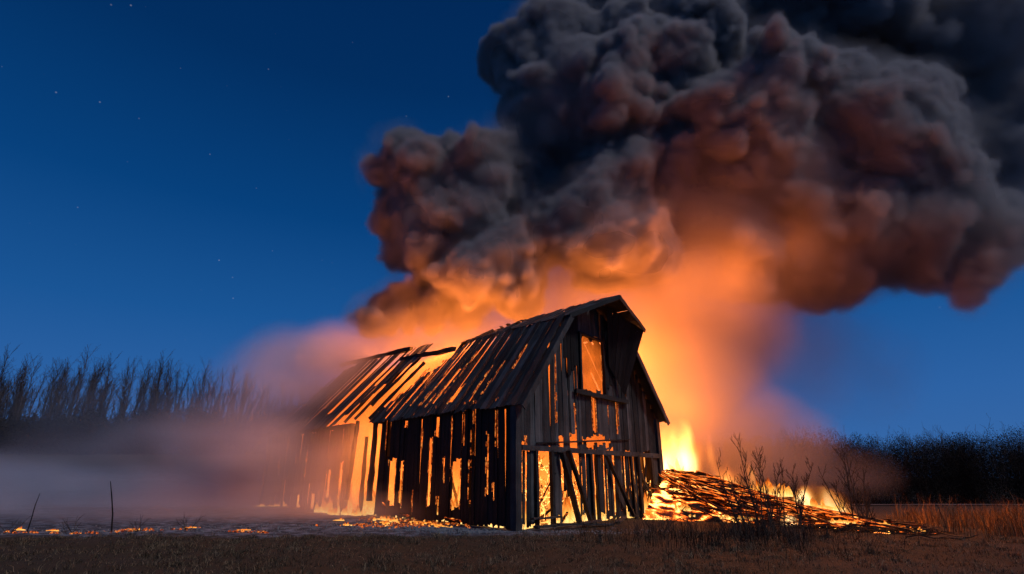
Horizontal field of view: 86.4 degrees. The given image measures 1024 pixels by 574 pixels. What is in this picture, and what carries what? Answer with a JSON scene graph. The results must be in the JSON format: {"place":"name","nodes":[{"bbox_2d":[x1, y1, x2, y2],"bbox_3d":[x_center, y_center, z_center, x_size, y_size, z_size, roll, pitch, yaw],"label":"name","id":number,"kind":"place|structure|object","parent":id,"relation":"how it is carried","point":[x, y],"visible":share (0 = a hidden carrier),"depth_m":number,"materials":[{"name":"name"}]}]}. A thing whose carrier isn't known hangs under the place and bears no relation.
{"place":"outdoors","nodes":[
{"label":"outdoors","id":0,"kind":"place"},
{"bbox_2d":[110,481,112,530],"bbox_3d":[-12.261,6.809,16.645,0.464,1.658,0.064,0,-19,0],"label":"charred stake","id":1,"kind":"object","parent":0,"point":[112,508],"visible":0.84,"depth_m":16.67,"materials":[{"name":"black wood"}]},
{"bbox_2d":[0,450,1023,573],"bbox_3d":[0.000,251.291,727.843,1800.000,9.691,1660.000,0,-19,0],"label":"ground","id":2,"kind":"structure","parent":0,"point":[168,489],"depth_m":15.89,"materials":[{"name":"soil"}]},
{"bbox_2d":[0,357,13,415],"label":"bare tree","id":3,"kind":"object","parent":2,"relation":"on","point":[4,382],"visible":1,"depth_m":80.08,"materials":[{"name":"grey plant"}]},
{"bbox_2d":[0,344,19,402],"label":"bare tree","id":4,"kind":"object","parent":2,"relation":"on","point":[2,374],"visible":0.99,"depth_m":80.78,"materials":[{"name":"grey plant"}]},
{"bbox_2d":[8,380,18,422],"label":"bare tree","id":5,"kind":"object","parent":2,"relation":"on","point":[13,404],"visible":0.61,"depth_m":81.95,"materials":[{"name":"grey plant"}]},
{"bbox_2d":[0,361,29,417],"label":"bare tree","id":6,"kind":"object","parent":2,"relation":"on","point":[11,387],"visible":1,"depth_m":80.93,"materials":[{"name":"grey plant"}]},
{"bbox_2d":[6,365,32,450],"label":"bare tree","id":7,"kind":"object","parent":2,"relation":"on","point":[21,399],"visible":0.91,"depth_m":80.99,"materials":[{"name":"grey plant"}]},
{"bbox_2d":[9,373,30,453],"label":"bare tree","id":8,"kind":"object","parent":2,"relation":"on","point":[19,394],"visible":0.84,"depth_m":81.07,"materials":[{"name":"grey plant"}]},
{"bbox_2d":[7,354,38,419],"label":"bare tree","id":9,"kind":"object","parent":2,"relation":"on","point":[24,376],"visible":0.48,"depth_m":88.26,"materials":[{"name":"grey plant"}]},
{"bbox_2d":[18,357,43,419],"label":"bare tree","id":10,"kind":"object","parent":2,"relation":"on","point":[31,383],"visible":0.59,"depth_m":88.48,"materials":[{"name":"grey plant"}]},
{"bbox_2d":[24,382,39,419],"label":"bare tree","id":11,"kind":"object","parent":2,"relation":"on","point":[31,403],"visible":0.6,"depth_m":81.95,"materials":[{"name":"grey plant"}]},
{"bbox_2d":[16,367,52,453],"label":"bare tree","id":12,"kind":"object","parent":2,"relation":"on","point":[36,394],"visible":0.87,"depth_m":80.00,"materials":[{"name":"grey plant"}]},
{"bbox_2d":[31,385,47,417],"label":"bare tree","id":13,"kind":"object","parent":2,"relation":"on","point":[41,395],"visible":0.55,"depth_m":84.35,"materials":[{"name":"grey plant"}]},
{"bbox_2d":[38,380,55,419],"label":"bare tree","id":14,"kind":"object","parent":2,"relation":"on","point":[46,398],"visible":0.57,"depth_m":86.24,"materials":[{"name":"grey plant"}]},
{"bbox_2d":[35,367,71,452],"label":"bare tree","id":15,"kind":"object","parent":2,"relation":"on","point":[52,401],"visible":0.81,"depth_m":82.53,"materials":[{"name":"grey plant"}]},
{"bbox_2d":[39,358,70,419],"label":"bare tree","id":16,"kind":"object","parent":2,"relation":"on","point":[48,404],"visible":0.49,"depth_m":91.18,"materials":[{"name":"grey plant"}]},
{"bbox_2d":[46,357,65,421],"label":"bare tree","id":17,"kind":"object","parent":2,"relation":"on","point":[53,378],"visible":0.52,"depth_m":88.63,"materials":[{"name":"grey plant"}]},
{"bbox_2d":[45,357,78,453],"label":"bare tree","id":18,"kind":"object","parent":2,"relation":"on","point":[59,405],"visible":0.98,"depth_m":80.52,"materials":[{"name":"grey plant"}]},
{"bbox_2d":[53,367,81,417],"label":"bare tree","id":19,"kind":"object","parent":2,"relation":"on","point":[61,408],"visible":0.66,"depth_m":84.35,"materials":[{"name":"grey plant"}]},
{"bbox_2d":[63,365,89,452],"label":"bare tree","id":20,"kind":"object","parent":2,"relation":"on","point":[73,403],"visible":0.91,"depth_m":80.14,"materials":[{"name":"grey plant"}]},
{"bbox_2d":[69,345,97,417],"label":"bare tree","id":21,"kind":"object","parent":2,"relation":"on","point":[85,367],"visible":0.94,"depth_m":81.92,"materials":[{"name":"grey plant"}]},
{"bbox_2d":[74,361,99,453],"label":"bare tree","id":22,"kind":"object","parent":2,"relation":"on","point":[90,383],"visible":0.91,"depth_m":81.90,"materials":[{"name":"grey plant"}]},
{"bbox_2d":[81,364,104,416],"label":"bare tree","id":23,"kind":"object","parent":2,"relation":"on","point":[89,402],"visible":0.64,"depth_m":83.18,"materials":[{"name":"grey plant"}]},
{"bbox_2d":[87,384,105,414],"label":"bare tree","id":24,"kind":"object","parent":2,"relation":"on","point":[99,391],"visible":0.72,"depth_m":80.90,"materials":[{"name":"grey plant"}]},
{"bbox_2d":[89,363,118,453],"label":"bare tree","id":25,"kind":"object","parent":2,"relation":"on","point":[105,391],"visible":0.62,"depth_m":83.03,"materials":[{"name":"grey plant"}]},
{"bbox_2d":[95,354,118,418],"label":"bare tree","id":26,"kind":"object","parent":2,"relation":"on","point":[105,378],"visible":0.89,"depth_m":81.87,"materials":[{"name":"grey plant"}]},
{"bbox_2d":[103,373,120,416],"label":"bare tree","id":27,"kind":"object","parent":2,"relation":"on","point":[112,388],"visible":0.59,"depth_m":88.99,"materials":[{"name":"grey plant"}]},
{"bbox_2d":[107,383,121,423],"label":"bare tree","id":28,"kind":"object","parent":2,"relation":"on","point":[114,403],"visible":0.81,"depth_m":82.50,"materials":[{"name":"grey plant"}]},
{"bbox_2d":[111,368,134,449],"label":"bare tree","id":29,"kind":"object","parent":2,"relation":"on","point":[126,384],"visible":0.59,"depth_m":86.22,"materials":[{"name":"grey plant"}]},
{"bbox_2d":[111,357,136,453],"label":"bare tree","id":30,"kind":"object","parent":2,"relation":"on","point":[128,371],"visible":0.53,"depth_m":92.22,"materials":[{"name":"grey plant"}]},
{"bbox_2d":[116,367,133,413],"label":"bare tree","id":31,"kind":"object","parent":2,"relation":"on","point":[122,388],"visible":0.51,"depth_m":89.76,"materials":[{"name":"grey plant"}]},
{"bbox_2d":[118,356,141,417],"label":"bare tree","id":32,"kind":"object","parent":2,"relation":"on","point":[133,367],"visible":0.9,"depth_m":84.50,"materials":[{"name":"grey plant"}]},
{"bbox_2d":[3,527,268,533],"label":"embers","id":33,"kind":"object","parent":2,"relation":"on","point":[122,530],"visible":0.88,"depth_m":16.41},
{"bbox_2d":[126,360,151,452],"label":"bare tree","id":34,"kind":"object","parent":2,"relation":"on","point":[144,375],"visible":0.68,"depth_m":86.55,"materials":[{"name":"grey plant"}]},
{"bbox_2d":[127,371,153,415],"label":"bare tree","id":35,"kind":"object","parent":2,"relation":"on","point":[138,401],"visible":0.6,"depth_m":85.62,"materials":[{"name":"grey plant"}]},
{"bbox_2d":[137,375,149,414],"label":"bare tree","id":36,"kind":"object","parent":2,"relation":"on","point":[144,394],"visible":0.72,"depth_m":84.15,"materials":[{"name":"grey plant"}]},
{"bbox_2d":[144,361,162,416],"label":"bare tree","id":37,"kind":"object","parent":2,"relation":"on","point":[152,386],"visible":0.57,"depth_m":85.16,"materials":[{"name":"grey plant"}]},
{"bbox_2d":[145,356,171,411],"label":"bare tree","id":38,"kind":"object","parent":2,"relation":"on","point":[159,371],"visible":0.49,"depth_m":80.42,"materials":[{"name":"grey plant"}]},
{"bbox_2d":[144,350,173,453],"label":"bare tree","id":39,"kind":"object","parent":2,"relation":"on","point":[156,396],"visible":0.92,"depth_m":79.39,"materials":[{"name":"grey plant"}]},
{"bbox_2d":[153,359,178,453],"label":"bare tree","id":40,"kind":"object","parent":2,"relation":"on","point":[168,376],"visible":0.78,"depth_m":80.33,"materials":[{"name":"grey plant"}]},
{"bbox_2d":[157,371,178,453],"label":"bare tree","id":41,"kind":"object","parent":2,"relation":"on","point":[167,394],"visible":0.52,"depth_m":84.12,"materials":[{"name":"grey plant"}]},
{"bbox_2d":[160,387,176,453],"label":"bare tree","id":42,"kind":"object","parent":2,"relation":"on","point":[170,405],"visible":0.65,"depth_m":80.47,"materials":[{"name":"grey plant"}]},
{"bbox_2d":[167,362,184,453],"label":"bare tree","id":43,"kind":"object","parent":2,"relation":"on","point":[177,379],"visible":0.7,"depth_m":85.71,"materials":[{"name":"grey plant"}]},
{"bbox_2d":[169,380,184,453],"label":"bare tree","id":44,"kind":"object","parent":2,"relation":"on","point":[179,406],"visible":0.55,"depth_m":85.02,"materials":[{"name":"grey plant"}]},
{"bbox_2d":[0,405,357,454],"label":"undergrowth","id":45,"kind":"object","parent":2,"relation":"on","point":[142,432],"visible":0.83,"depth_m":74.38,"materials":[{"name":"grey"}]},
{"bbox_2d":[165,366,195,453],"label":"bare tree","id":46,"kind":"object","parent":2,"relation":"on","point":[180,394],"visible":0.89,"depth_m":81.23,"materials":[{"name":"grey plant"}]},
{"bbox_2d":[179,371,202,452],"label":"bare tree","id":47,"kind":"object","parent":2,"relation":"on","point":[193,393],"visible":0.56,"depth_m":90.55,"materials":[{"name":"grey plant"}]},
{"bbox_2d":[192,368,213,421],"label":"bare tree","id":48,"kind":"object","parent":2,"relation":"on","point":[203,390],"visible":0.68,"depth_m":85.97,"materials":[{"name":"grey plant"}]},
{"bbox_2d":[192,360,214,413],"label":"bare tree","id":49,"kind":"object","parent":2,"relation":"on","point":[203,378],"visible":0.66,"depth_m":87.55,"materials":[{"name":"grey plant"}]},
{"bbox_2d":[202,371,217,416],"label":"bare tree","id":50,"kind":"object","parent":2,"relation":"on","point":[206,406],"visible":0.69,"depth_m":84.29,"materials":[{"name":"grey plant"}]},
{"bbox_2d":[214,366,228,413],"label":"bare tree","id":51,"kind":"object","parent":2,"relation":"on","point":[221,386],"visible":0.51,"depth_m":92.56,"materials":[{"name":"grey plant"}]},
{"bbox_2d":[218,367,242,452],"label":"bare tree","id":52,"kind":"object","parent":2,"relation":"on","point":[230,391],"visible":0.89,"depth_m":80.17,"materials":[{"name":"grey plant"}]},
{"bbox_2d":[228,369,239,414],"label":"bare tree","id":53,"kind":"object","parent":2,"relation":"on","point":[231,404],"visible":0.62,"depth_m":82.38,"materials":[{"name":"grey plant"}]},
{"bbox_2d":[241,370,249,420],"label":"bare tree","id":54,"kind":"object","parent":2,"relation":"on","point":[243,402],"visible":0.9,"depth_m":81.32,"materials":[{"name":"grey plant"}]},
{"bbox_2d":[240,373,257,416],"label":"bare tree","id":55,"kind":"object","parent":2,"relation":"on","point":[248,402],"visible":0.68,"depth_m":88.70,"materials":[{"name":"grey plant"}]},
{"bbox_2d":[272,377,287,420],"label":"bare tree","id":56,"kind":"object","parent":2,"relation":"on","point":[283,394],"visible":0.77,"depth_m":79.12,"materials":[{"name":"grey plant"}]},
{"bbox_2d":[314,497,339,513],"bbox_3d":[-8.474,10.033,25.244,0.691,0.884,1.687,18,-26,-41],"label":"flame","id":57,"kind":"object","parent":2,"relation":"on","point":[324,508],"visible":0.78,"depth_m":25.11,"materials":[{"name":"orange"}]},
{"bbox_2d":[1,521,689,536],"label":"ash","id":58,"kind":"object","parent":2,"relation":"on","point":[438,529],"visible":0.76,"depth_m":16.99,"materials":[{"name":"grey"}]},
{"bbox_2d":[347,489,351,512],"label":"flame","id":59,"kind":"object","parent":2,"relation":"on","point":[349,508],"visible":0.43,"depth_m":25.13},
{"bbox_2d":[341,505,365,515],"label":"flame","id":60,"kind":"object","parent":2,"relation":"on","point":[356,513],"visible":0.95,"depth_m":23.61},
{"bbox_2d":[362,488,367,513],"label":"flame","id":61,"kind":"object","parent":2,"relation":"on","point":[365,504],"visible":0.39,"depth_m":24.30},
{"bbox_2d":[366,490,375,514],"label":"flame","id":62,"kind":"object","parent":2,"relation":"on","point":[370,507],"visible":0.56,"depth_m":23.87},
{"bbox_2d":[373,516,397,521],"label":"flame","id":63,"kind":"object","parent":2,"relation":"on","point":[383,518],"visible":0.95,"depth_m":20.80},
{"bbox_2d":[315,516,488,528],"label":"embers","id":64,"kind":"object","parent":2,"relation":"on","point":[397,524],"visible":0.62,"depth_m":18.94},
{"bbox_2d":[396,519,457,527],"bbox_3d":[-2.918,8.282,19.119,1.110,0.164,3.225,13,-23,-32],"label":"flame","id":65,"kind":"object","parent":2,"relation":"on","point":[435,525],"visible":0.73,"depth_m":18.86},
{"bbox_2d":[452,481,458,506],"bbox_3d":[-2.149,7.788,20.518,0.634,1.926,0.127,2,-19,-7],"label":"fallen timber","id":66,"kind":"object","parent":2,"relation":"on","point":[454,492],"visible":0.35,"depth_m":20.50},
{"bbox_2d":[259,295,669,530],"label":"burning barn","id":67,"kind":"structure","parent":2,"relation":"on","point":[503,419],"depth_m":21.97,"materials":[{"name":"brown wood"}]},
{"bbox_2d":[533,524,566,527],"bbox_3d":[1.382,7.732,17.674,0.201,0.080,1.902,-17,-25,40],"label":"fallen plank","id":68,"kind":"object","parent":2,"relation":"on","point":[544,526],"visible":0.72,"depth_m":17.27,"materials":[{"name":"brown wood"}]},
{"bbox_2d":[548,502,563,524],"bbox_3d":[1.440,7.707,19.124,0.833,1.252,0.418,18,-26,-41],"label":"flame","id":69,"kind":"object","parent":2,"relation":"on","point":[557,520],"visible":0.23,"depth_m":18.98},
{"bbox_2d":[563,498,573,522],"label":"flame","id":70,"kind":"object","parent":2,"relation":"on","point":[567,507],"visible":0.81,"depth_m":19.34,"materials":[{"name":"orange"}]},
{"bbox_2d":[568,483,579,520],"bbox_3d":[2.451,7.974,20.644,0.800,1.761,0.494,18,-26,-41],"label":"flame","id":71,"kind":"object","parent":2,"relation":"on","point":[572,511],"visible":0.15,"depth_m":20.41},
{"bbox_2d":[556,523,612,524],"bbox_3d":[2.445,7.839,18.003,2.301,0.106,0.199,16,-24,-30],"label":"fallen plank","id":72,"kind":"object","parent":2,"relation":"on","point":[583,524],"visible":0.78,"depth_m":17.82,"materials":[{"name":"brown wood"}]},
{"bbox_2d":[578,495,596,520],"bbox_3d":[2.838,7.977,20.323,0.944,1.536,0.358,18,-26,-41],"label":"flame","id":73,"kind":"object","parent":2,"relation":"on","point":[584,518],"visible":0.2,"depth_m":20.04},
{"bbox_2d":[525,453,650,523],"bbox_3d":[2.768,7.607,20.937,7.983,2.782,1.107,18,-26,-41],"label":"burning brushwood","id":74,"kind":"object","parent":2,"relation":"on","point":[548,497],"visible":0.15,"depth_m":19.44,"materials":[{"name":"wood"}]},
{"bbox_2d":[644,493,649,512],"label":"flame","id":75,"kind":"object","parent":2,"relation":"on","point":[646,504],"visible":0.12,"depth_m":22.99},
{"bbox_2d":[716,448,750,526],"bbox_3d":[7.462,6.818,18.458,0.895,2.670,0.645,0,-19,0],"label":"bare sapling","id":76,"kind":"object","parent":2,"relation":"on","point":[737,501],"visible":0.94,"depth_m":18.34,"materials":[{"name":"brown"}]},
{"bbox_2d":[521,500,945,549],"bbox_3d":[5.916,6.617,15.482,9.719,1.006,8.290,13,-23,-33],"label":"dry brush","id":77,"kind":"object","parent":2,"relation":"on","point":[784,526],"visible":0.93,"depth_m":14.96,"materials":[{"name":"brown"}]},
{"bbox_2d":[568,504,919,569],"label":"weeds","id":78,"kind":"object","parent":2,"relation":"on","point":[765,536],"visible":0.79,"depth_m":14.18,"materials":[{"name":"plant"}]},
{"bbox_2d":[730,433,783,529],"bbox_3d":[8.164,6.426,18.104,1.440,3.180,1.140,0,-19,0],"label":"bare sapling","id":79,"kind":"object","parent":2,"relation":"on","point":[750,493],"visible":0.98,"depth_m":18.03,"materials":[{"name":"brown"}]},
{"bbox_2d":[750,446,784,525],"bbox_3d":[8.866,6.865,18.703,1.484,2.722,0.696,11,-22,-28],"label":"bare sapling","id":80,"kind":"object","parent":2,"relation":"on","point":[762,480],"visible":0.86,"depth_m":18.69,"materials":[{"name":"brown"}]},
{"bbox_2d":[642,471,932,534],"bbox_3d":[9.018,8.020,20.778,5.606,1.939,13.002,13,-23,-33],"label":"ember heap","id":81,"kind":"object","parent":2,"relation":"on","point":[653,505],"visible":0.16,"depth_m":21.37,"materials":[{"name":"wood"}]},
{"bbox_2d":[666,501,692,510],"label":"flame","id":82,"kind":"object","parent":81,"relation":"on","point":[682,507],"visible":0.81,"depth_m":21.10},
{"bbox_2d":[662,471,707,504],"bbox_3d":[6.906,8.094,22.186,0.137,0.117,2.942,8,4,-22],"label":"burning log","id":83,"kind":"object","parent":81,"relation":"on","point":[679,484],"visible":0.99,"depth_m":22.11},
{"bbox_2d":[658,473,714,507],"bbox_3d":[6.903,8.186,22.088,0.119,0.132,3.502,10,2,-26],"label":"burning log","id":84,"kind":"object","parent":81,"relation":"on","point":[666,479],"visible":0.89,"depth_m":22.63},
{"bbox_2d":[675,473,746,493],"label":"burning log","id":85,"kind":"object","parent":81,"relation":"on","point":[703,480],"visible":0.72,"depth_m":22.09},
{"bbox_2d":[671,469,746,490],"bbox_3d":[7.990,7.885,22.170,3.128,0.132,0.168,4,-13,40],"label":"burning log","id":86,"kind":"object","parent":85,"relation":"on","point":[677,471],"visible":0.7,"depth_m":22.51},
{"bbox_2d":[696,470,752,491],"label":"burning log","id":87,"kind":"object","parent":81,"relation":"on","point":[711,476],"visible":0.58,"depth_m":22.32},
{"bbox_2d":[693,487,765,514],"bbox_3d":[8.114,8.034,20.530,0.159,0.138,2.866,16,-8,-39],"label":"burning log","id":88,"kind":"object","parent":81,"relation":"on","point":[712,494],"visible":0.72,"depth_m":20.76,"materials":[{"name":"wood"}]},
{"bbox_2d":[703,487,765,507],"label":"burning log","id":89,"kind":"object","parent":81,"relation":"on","point":[719,493],"visible":0.63,"depth_m":20.85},
{"bbox_2d":[700,506,775,520],"bbox_3d":[8.149,8.204,19.794,0.051,0.072,2.830,17,-18,-40],"label":"charred board","id":90,"kind":"object","parent":81,"relation":"on","point":[729,511],"visible":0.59,"depth_m":20.20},
{"bbox_2d":[733,491,797,507],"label":"burning log","id":91,"kind":"object","parent":81,"relation":"on","point":[744,494],"visible":0.35,"depth_m":20.43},
{"bbox_2d":[749,480,792,496],"bbox_3d":[9.872,7.777,21.251,0.805,0.757,1.966,18,-26,-41],"label":"flame","id":92,"kind":"object","parent":81,"relation":"on","point":[787,491],"visible":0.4,"depth_m":20.76,"materials":[{"name":"orange"}]},
{"bbox_2d":[778,502,841,527],"bbox_3d":[10.001,7.699,18.433,0.166,0.104,2.906,4,-7,-11],"label":"burning log","id":93,"kind":"object","parent":81,"relation":"on","point":[804,513],"visible":0.68,"depth_m":18.19,"materials":[{"name":"wood"}]},
{"bbox_2d":[804,499,844,510],"bbox_3d":[10.963,7.826,19.747,0.685,0.456,1.903,15,-24,-37],"label":"flame","id":94,"kind":"object","parent":81,"relation":"on","point":[814,503],"visible":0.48,"depth_m":19.51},
{"bbox_2d":[805,505,893,522],"bbox_3d":[11.022,7.529,18.081,0.144,0.112,2.811,14,-15,-35],"label":"burning log","id":95,"kind":"object","parent":81,"relation":"on","point":[849,514],"visible":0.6,"depth_m":18.05,"materials":[{"name":"wood"}]},
{"bbox_2d":[825,513,911,531],"bbox_3d":[10.993,7.298,16.889,0.153,0.132,2.442,12,-15,-32],"label":"burning log","id":96,"kind":"object","parent":81,"relation":"on","point":[832,515],"visible":0.78,"depth_m":16.99,"materials":[{"name":"wood"}]},
{"bbox_2d":[771,457,813,528],"bbox_3d":[9.432,6.915,18.289,1.494,2.395,0.731,-17,-26,40],"label":"bare sapling","id":97,"kind":"object","parent":2,"relation":"on","point":[800,508],"visible":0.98,"depth_m":18.20,"materials":[{"name":"brown"}]},
{"bbox_2d":[589,413,1023,503],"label":"woods","id":98,"kind":"object","parent":2,"relation":"on","point":[885,454],"visible":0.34,"depth_m":73.17,"materials":[{"name":"brown"}]},
{"bbox_2d":[649,469,976,538],"bbox_3d":[9.567,7.528,19.665,4.940,1.923,11.484,16,-25,-39],"label":"brushwood","id":99,"kind":"object","parent":2,"relation":"on","point":[906,532],"visible":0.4,"depth_m":16.55,"materials":[{"name":"black wood"}]},
{"bbox_2d":[666,471,732,495],"bbox_3d":[7.538,7.916,21.959,0.145,0.116,2.958,18,-9,-42],"label":"burning log","id":100,"kind":"object","parent":99,"relation":"on","point":[690,480],"visible":0.83,"depth_m":22.00,"materials":[{"name":"wood"}]},
{"bbox_2d":[805,507,878,522],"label":"burning log","id":101,"kind":"object","parent":99,"relation":"on","point":[817,511],"visible":0.35,"depth_m":18.35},
{"bbox_2d":[815,522,874,526],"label":"burning log","id":102,"kind":"object","parent":99,"relation":"on","point":[844,524],"visible":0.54,"depth_m":17.20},
{"bbox_2d":[818,444,869,519],"bbox_3d":[10.810,6.531,17.739,0.924,2.749,1.083,14,-24,-35],"label":"bare sapling","id":103,"kind":"object","parent":2,"relation":"on","point":[849,489],"visible":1,"depth_m":17.68,"materials":[{"name":"brown"}]},
{"bbox_2d":[851,466,875,519],"bbox_3d":[11.469,6.891,17.752,0.521,2.043,0.840,-14,-24,35],"label":"bare sapling","id":104,"kind":"object","parent":2,"relation":"on","point":[867,502],"visible":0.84,"depth_m":17.72,"materials":[{"name":"brown"}]},
{"bbox_2d":[886,489,1023,538],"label":"tall grass","id":105,"kind":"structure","parent":2,"relation":"on","point":[986,521],"depth_m":18.40,"materials":[{"name":"plant"}]},
{"bbox_2d":[0,515,1023,573],"bbox_3d":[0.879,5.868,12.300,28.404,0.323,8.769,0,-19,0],"label":"grass","id":106,"kind":"structure","parent":0,"point":[456,543],"depth_m":11.76,"materials":[{"name":"plant"}]},
{"bbox_2d":[0,0,1023,476],"label":"sky","id":107,"kind":"structure","parent":0,"point":[213,181],"materials":[{"name":"blue"}]},
{"bbox_2d":[530,516,562,519],"bbox_3d":[1.133,7.564,17.849,1.401,0.070,0.203,18,-26,-41],"label":"fallen plank","id":108,"kind":"object","parent":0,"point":[540,518],"visible":0.93,"depth_m":17.75,"materials":[{"name":"brown wood"}]},
{"bbox_2d":[818,503,1023,504],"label":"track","id":109,"kind":"structure","parent":0,"point":[932,504],"depth_m":32.66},
{"label":"charred board","id":110,"kind":"object","parent":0,"visible":0},
{"bbox_2d":[830,518,889,524],"bbox_3d":[10.873,7.377,17.193,1.770,0.210,0.504,-13,-23,33],"label":"flame","id":111,"kind":"object","parent":110,"relation":"on","point":[840,521],"visible":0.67,"depth_m":17.39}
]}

